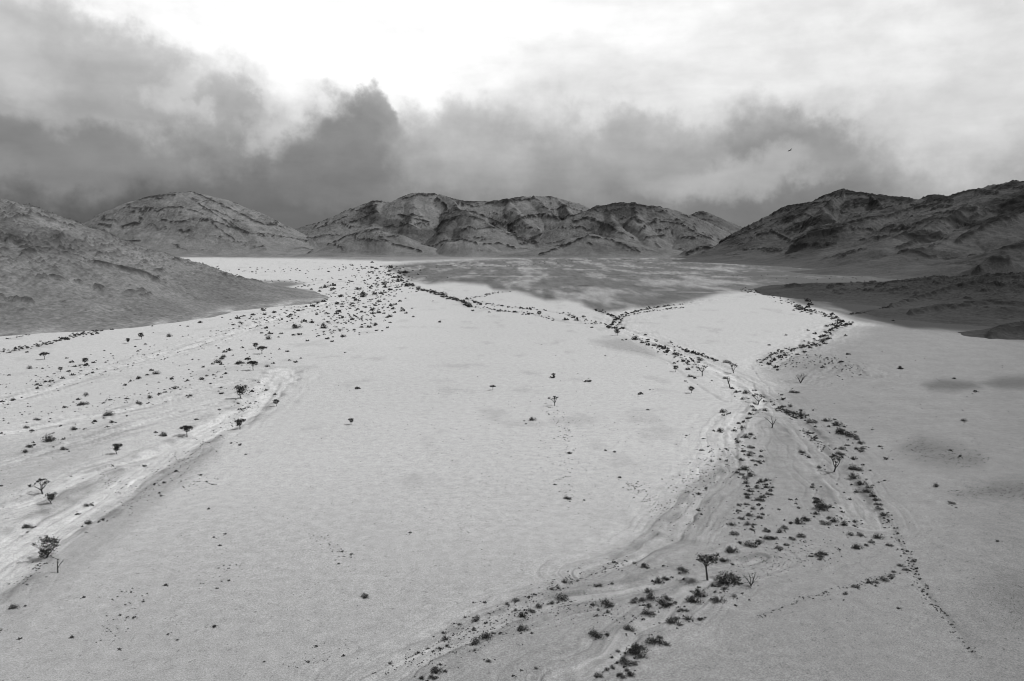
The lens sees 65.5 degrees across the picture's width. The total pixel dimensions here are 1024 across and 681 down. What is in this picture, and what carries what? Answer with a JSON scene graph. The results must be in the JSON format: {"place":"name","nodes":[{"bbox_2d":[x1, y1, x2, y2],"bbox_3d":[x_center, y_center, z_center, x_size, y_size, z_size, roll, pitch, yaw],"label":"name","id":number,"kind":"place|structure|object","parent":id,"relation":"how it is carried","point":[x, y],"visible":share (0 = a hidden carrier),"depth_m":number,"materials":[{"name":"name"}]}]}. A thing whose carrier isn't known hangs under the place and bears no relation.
{"place":"outdoors","nodes":[
{"label":"outdoors","id":0,"kind":"place"},
{"bbox_2d":[0,198,328,335],"bbox_3d":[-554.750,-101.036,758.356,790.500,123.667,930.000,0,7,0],"label":"hill","id":1,"kind":"structure","parent":0,"point":[60,273],"depth_m":576.56,"materials":[{"name":"grey stone"}]},
{"bbox_2d":[82,191,313,256],"bbox_3d":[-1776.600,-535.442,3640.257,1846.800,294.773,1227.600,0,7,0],"label":"hill","id":2,"kind":"structure","parent":0,"point":[187,224],"depth_m":3421.20,"materials":[{"name":"grey stone"}]},
{"bbox_2d":[287,193,590,256],"bbox_3d":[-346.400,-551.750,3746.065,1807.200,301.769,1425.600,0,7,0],"label":"hill","id":3,"kind":"structure","parent":0,"point":[422,225],"depth_m":3563.45,"materials":[{"name":"grey stone"}]},
{"bbox_2d":[0,257,1023,680],"bbox_3d":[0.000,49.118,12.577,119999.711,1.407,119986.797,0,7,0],"label":"ground","id":4,"kind":"structure","parent":0,"point":[494,525],"depth_m":166.01,"materials":[{"name":"grey sand"}]},
{"bbox_2d":[8,603,19,608],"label":"shrub","id":5,"kind":"object","parent":4,"relation":"on","point":[12,606],"visible":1,"depth_m":109.65,"materials":[{"name":"grey plant"}]},
{"bbox_2d":[22,524,34,527],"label":"shrub","id":6,"kind":"object","parent":4,"relation":"on","point":[28,526],"visible":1,"depth_m":142.16,"materials":[{"name":"grey plant"}]},
{"bbox_2d":[28,478,49,493],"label":"bare tree","id":7,"kind":"object","parent":4,"relation":"on","point":[41,485],"visible":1,"depth_m":160.22,"materials":[{"name":"grey plant"}]},
{"bbox_2d":[39,352,48,359],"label":"acacia tree","id":8,"kind":"object","parent":4,"relation":"on","point":[43,353],"visible":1,"depth_m":348.96,"materials":[{"name":"grey plant"}]},
{"bbox_2d":[32,535,62,557],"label":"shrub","id":9,"kind":"object","parent":4,"relation":"on","point":[48,549],"visible":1,"depth_m":127.29,"materials":[{"name":"black plant"}]},
{"bbox_2d":[42,433,55,441],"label":"shrub","id":10,"kind":"object","parent":4,"relation":"on","point":[48,439],"visible":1,"depth_m":203.32,"materials":[{"name":"grey plant"}]},
{"bbox_2d":[43,492,56,503],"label":"acacia tree","id":11,"kind":"object","parent":4,"relation":"on","point":[51,496],"visible":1,"depth_m":153.84,"materials":[{"name":"grey plant"}]},
{"bbox_2d":[109,443,122,453],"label":"acacia tree","id":12,"kind":"object","parent":4,"relation":"on","point":[116,446],"visible":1,"depth_m":190.78,"materials":[{"name":"black plant"}]},
{"bbox_2d":[179,425,192,436],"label":"acacia tree","id":13,"kind":"object","parent":4,"relation":"on","point":[186,428],"visible":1,"depth_m":208.75,"materials":[{"name":"black plant"}]},
{"bbox_2d":[234,418,244,428],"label":"acacia tree","id":14,"kind":"object","parent":4,"relation":"on","point":[239,422],"visible":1,"depth_m":216.66,"materials":[{"name":"black plant"}]},
{"bbox_2d":[234,384,247,398],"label":"acacia tree","id":15,"kind":"object","parent":4,"relation":"on","point":[240,388],"visible":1,"depth_m":259.38,"materials":[{"name":"black plant"}]},
{"bbox_2d":[246,361,258,365],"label":"acacia tree","id":16,"kind":"object","parent":4,"relation":"on","point":[252,362],"visible":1,"depth_m":318.41,"materials":[{"name":"black plant"}]},
{"bbox_2d":[256,346,266,350],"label":"acacia tree","id":17,"kind":"object","parent":4,"relation":"on","point":[261,348],"visible":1,"depth_m":367.13,"materials":[{"name":"grey plant"}]},
{"bbox_2d":[430,665,444,672],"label":"shrub","id":18,"kind":"object","parent":4,"relation":"on","point":[437,670],"visible":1,"depth_m":93.41,"materials":[{"name":"grey plant"}]},
{"bbox_2d":[469,637,481,644],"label":"shrub","id":19,"kind":"object","parent":4,"relation":"on","point":[474,639],"visible":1,"depth_m":99.79,"materials":[{"name":"grey plant"}]},
{"bbox_2d":[481,630,491,641],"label":"shrub","id":20,"kind":"object","parent":4,"relation":"on","point":[486,635],"visible":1,"depth_m":101.45,"materials":[{"name":"black plant"}]},
{"bbox_2d":[0,261,1022,680],"bbox_3d":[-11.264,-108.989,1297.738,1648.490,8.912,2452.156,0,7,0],"label":"scrub","id":21,"kind":"object","parent":4,"relation":"on","point":[646,341],"visible":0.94,"depth_m":294.09,"materials":[{"name":"black plant"}]},
{"bbox_2d":[518,611,526,617],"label":"shrub","id":22,"kind":"object","parent":4,"relation":"on","point":[522,615],"visible":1,"depth_m":107.60,"materials":[{"name":"grey plant"}]},
{"bbox_2d":[517,624,530,630],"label":"shrub","id":23,"kind":"object","parent":4,"relation":"on","point":[522,628],"visible":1,"depth_m":103.50,"materials":[{"name":"grey plant"}]},
{"bbox_2d":[555,591,568,601],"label":"shrub","id":24,"kind":"object","parent":4,"relation":"on","point":[564,597],"visible":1,"depth_m":112.63,"materials":[{"name":"grey plant"}]},
{"bbox_2d":[588,628,604,639],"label":"shrub","id":25,"kind":"object","parent":4,"relation":"on","point":[594,634],"visible":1,"depth_m":101.93,"materials":[{"name":"black plant"}]},
{"bbox_2d":[599,599,612,607],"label":"shrub","id":26,"kind":"object","parent":4,"relation":"on","point":[606,603],"visible":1,"depth_m":110.53,"materials":[{"name":"black plant"}]},
{"bbox_2d":[616,670,627,677],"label":"shrub","id":27,"kind":"object","parent":4,"relation":"on","point":[619,674],"visible":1,"depth_m":92.31,"materials":[{"name":"grey plant"}]},
{"bbox_2d":[618,658,634,666],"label":"shrub","id":28,"kind":"object","parent":4,"relation":"on","point":[621,662],"visible":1,"depth_m":94.92,"materials":[{"name":"black plant"}]},
{"bbox_2d":[623,624,636,631],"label":"shrub","id":29,"kind":"object","parent":4,"relation":"on","point":[629,627],"visible":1,"depth_m":104.01,"materials":[{"name":"grey plant"}]},
{"bbox_2d":[625,644,648,656],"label":"shrub","id":30,"kind":"object","parent":4,"relation":"on","point":[634,651],"visible":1,"depth_m":97.44,"materials":[{"name":"black plant"}]},
{"bbox_2d":[633,642,646,650],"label":"shrub","id":31,"kind":"object","parent":4,"relation":"on","point":[636,645],"visible":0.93,"depth_m":98.66,"materials":[{"name":"black plant"}]},
{"bbox_2d":[636,654,648,658],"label":"shrub","id":32,"kind":"object","parent":4,"relation":"on","point":[640,656],"visible":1,"depth_m":96.61,"materials":[{"name":"grey plant"}]},
{"bbox_2d":[640,607,655,616],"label":"shrub","id":33,"kind":"object","parent":4,"relation":"on","point":[644,611],"visible":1,"depth_m":107.77,"materials":[{"name":"grey plant"}]},
{"bbox_2d":[646,592,656,600],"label":"shrub","id":34,"kind":"object","parent":4,"relation":"on","point":[651,596],"visible":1,"depth_m":112.42,"materials":[{"name":"black plant"}]},
{"bbox_2d":[645,635,665,645],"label":"shrub","id":35,"kind":"object","parent":4,"relation":"on","point":[656,640],"visible":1,"depth_m":100.13,"materials":[{"name":"black plant"}]},
{"bbox_2d":[654,576,662,583],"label":"shrub","id":36,"kind":"object","parent":4,"relation":"on","point":[658,580],"visible":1,"depth_m":118.48,"materials":[{"name":"grey plant"}]},
{"bbox_2d":[655,596,672,608],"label":"shrub","id":37,"kind":"object","parent":4,"relation":"on","point":[661,603],"visible":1,"depth_m":110.98,"materials":[{"name":"black plant"}]},
{"bbox_2d":[661,594,673,601],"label":"shrub","id":38,"kind":"object","parent":4,"relation":"on","point":[669,598],"visible":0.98,"depth_m":112.83,"materials":[{"name":"grey plant"}]},
{"bbox_2d":[666,616,680,624],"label":"shrub","id":39,"kind":"object","parent":4,"relation":"on","point":[669,621],"visible":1,"depth_m":105.36,"materials":[{"name":"black plant"}]},
{"bbox_2d":[676,564,689,572],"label":"shrub","id":40,"kind":"object","parent":4,"relation":"on","point":[682,569],"visible":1,"depth_m":121.93,"materials":[{"name":"grey plant"}]},
{"bbox_2d":[684,595,704,604],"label":"shrub","id":41,"kind":"object","parent":4,"relation":"on","point":[690,599],"visible":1,"depth_m":111.52,"materials":[{"name":"black plant"}]},
{"bbox_2d":[692,587,706,596],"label":"shrub","id":42,"kind":"object","parent":4,"relation":"on","point":[697,593],"visible":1,"depth_m":113.42,"materials":[{"name":"grey plant"}]},
{"bbox_2d":[695,552,719,580],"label":"acacia tree","id":43,"kind":"object","parent":4,"relation":"on","point":[706,557],"visible":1,"depth_m":118.87,"materials":[{"name":"black plant"}]},
{"bbox_2d":[712,595,726,602],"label":"shrub","id":44,"kind":"object","parent":4,"relation":"on","point":[716,599],"visible":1,"depth_m":111.43,"materials":[{"name":"grey plant"}]},
{"bbox_2d":[714,571,739,586],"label":"shrub","id":45,"kind":"object","parent":4,"relation":"on","point":[721,580],"visible":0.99,"depth_m":117.26,"materials":[{"name":"black plant"}]},
{"bbox_2d":[726,545,738,552],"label":"shrub","id":46,"kind":"object","parent":4,"relation":"on","point":[729,548],"visible":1,"depth_m":129.65,"materials":[{"name":"grey plant"}]},
{"bbox_2d":[726,572,741,581],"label":"shrub","id":47,"kind":"object","parent":4,"relation":"on","point":[733,577],"visible":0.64,"depth_m":118.96,"materials":[{"name":"black plant"}]},
{"bbox_2d":[740,465,751,470],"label":"shrub","id":48,"kind":"object","parent":4,"relation":"on","point":[743,468],"visible":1,"depth_m":177.22,"materials":[{"name":"grey plant"}]},
{"bbox_2d":[743,572,758,586],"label":"bare tree","id":49,"kind":"object","parent":4,"relation":"on","point":[750,583],"visible":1,"depth_m":116.62,"materials":[{"name":"grey plant"}]},
{"bbox_2d":[743,541,758,546],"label":"shrub","id":50,"kind":"object","parent":4,"relation":"on","point":[750,545],"visible":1,"depth_m":132.26,"materials":[{"name":"black plant"}]},
{"bbox_2d":[751,393,764,404],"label":"bare tree","id":51,"kind":"object","parent":4,"relation":"on","point":[754,394],"visible":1,"depth_m":253.79,"materials":[{"name":"grey plant"}]},
{"bbox_2d":[813,500,829,511],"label":"shrub","id":52,"kind":"object","parent":4,"relation":"on","point":[818,505],"visible":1,"depth_m":150.49,"materials":[{"name":"black plant"}]},
{"bbox_2d":[819,520,832,524],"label":"shrub","id":53,"kind":"object","parent":4,"relation":"on","point":[825,523],"visible":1,"depth_m":142.84,"materials":[{"name":"grey plant"}]},
{"bbox_2d":[829,453,843,471],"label":"bare tree","id":54,"kind":"object","parent":4,"relation":"on","point":[837,458],"visible":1,"depth_m":177.26,"materials":[{"name":"black plant"}]},
{"bbox_2d":[835,426,852,434],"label":"shrub","id":55,"kind":"object","parent":4,"relation":"on","point":[842,432],"visible":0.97,"depth_m":210.97,"materials":[{"name":"black plant"}]},
{"bbox_2d":[847,432,858,437],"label":"shrub","id":56,"kind":"object","parent":4,"relation":"on","point":[849,434],"visible":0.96,"depth_m":207.97,"materials":[{"name":"black plant"}]},
{"bbox_2d":[850,471,860,478],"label":"shrub","id":57,"kind":"object","parent":4,"relation":"on","point":[853,476],"visible":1,"depth_m":171.17,"materials":[{"name":"grey plant"}]},
{"bbox_2d":[848,462,863,470],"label":"shrub","id":58,"kind":"object","parent":4,"relation":"on","point":[856,469],"visible":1,"depth_m":177.41,"materials":[{"name":"grey plant"}]},
{"bbox_2d":[852,542,863,548],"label":"shrub","id":59,"kind":"object","parent":4,"relation":"on","point":[858,546],"visible":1,"depth_m":131.42,"materials":[{"name":"grey plant"}]},
{"bbox_2d":[856,480,867,485],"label":"shrub","id":60,"kind":"object","parent":4,"relation":"on","point":[859,482],"visible":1,"depth_m":166.47,"materials":[{"name":"grey plant"}]},
{"bbox_2d":[862,487,874,493],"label":"shrub","id":61,"kind":"object","parent":4,"relation":"on","point":[868,490],"visible":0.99,"depth_m":161.28,"materials":[{"name":"grey plant"}]},
{"bbox_2d":[873,533,884,539],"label":"shrub","id":62,"kind":"object","parent":4,"relation":"on","point":[877,536],"visible":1,"depth_m":136.22,"materials":[{"name":"grey plant"}]},
{"bbox_2d":[0,0,1023,228],"label":"sky","id":63,"kind":"structure","parent":0,"point":[294,113],"materials":[{"name":"grey"}]},
{"bbox_2d":[487,202,731,257],"bbox_3d":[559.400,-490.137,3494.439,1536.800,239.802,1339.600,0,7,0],"label":"hill","id":64,"kind":"structure","parent":0,"point":[624,230],"depth_m":3322.44,"materials":[{"name":"grey stone"}]},
{"bbox_2d":[691,211,741,233],"bbox_3d":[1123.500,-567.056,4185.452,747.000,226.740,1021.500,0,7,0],"label":"hill","id":65,"kind":"structure","parent":0,"point":[723,224],"depth_m":4077.85,"materials":[{"name":"grey stone"}]},
{"bbox_2d":[672,180,1023,279],"bbox_3d":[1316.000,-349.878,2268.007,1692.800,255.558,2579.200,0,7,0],"label":"hill","id":66,"kind":"structure","parent":0,"point":[847,232],"depth_m":1889.42,"materials":[{"name":"grey stone"}]},
{"bbox_2d":[753,272,1023,339],"bbox_3d":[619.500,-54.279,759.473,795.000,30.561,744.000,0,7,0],"label":"hill","id":67,"kind":"structure","parent":0,"point":[995,301],"depth_m":691.51,"materials":[{"name":"grey stone"}]}
]}

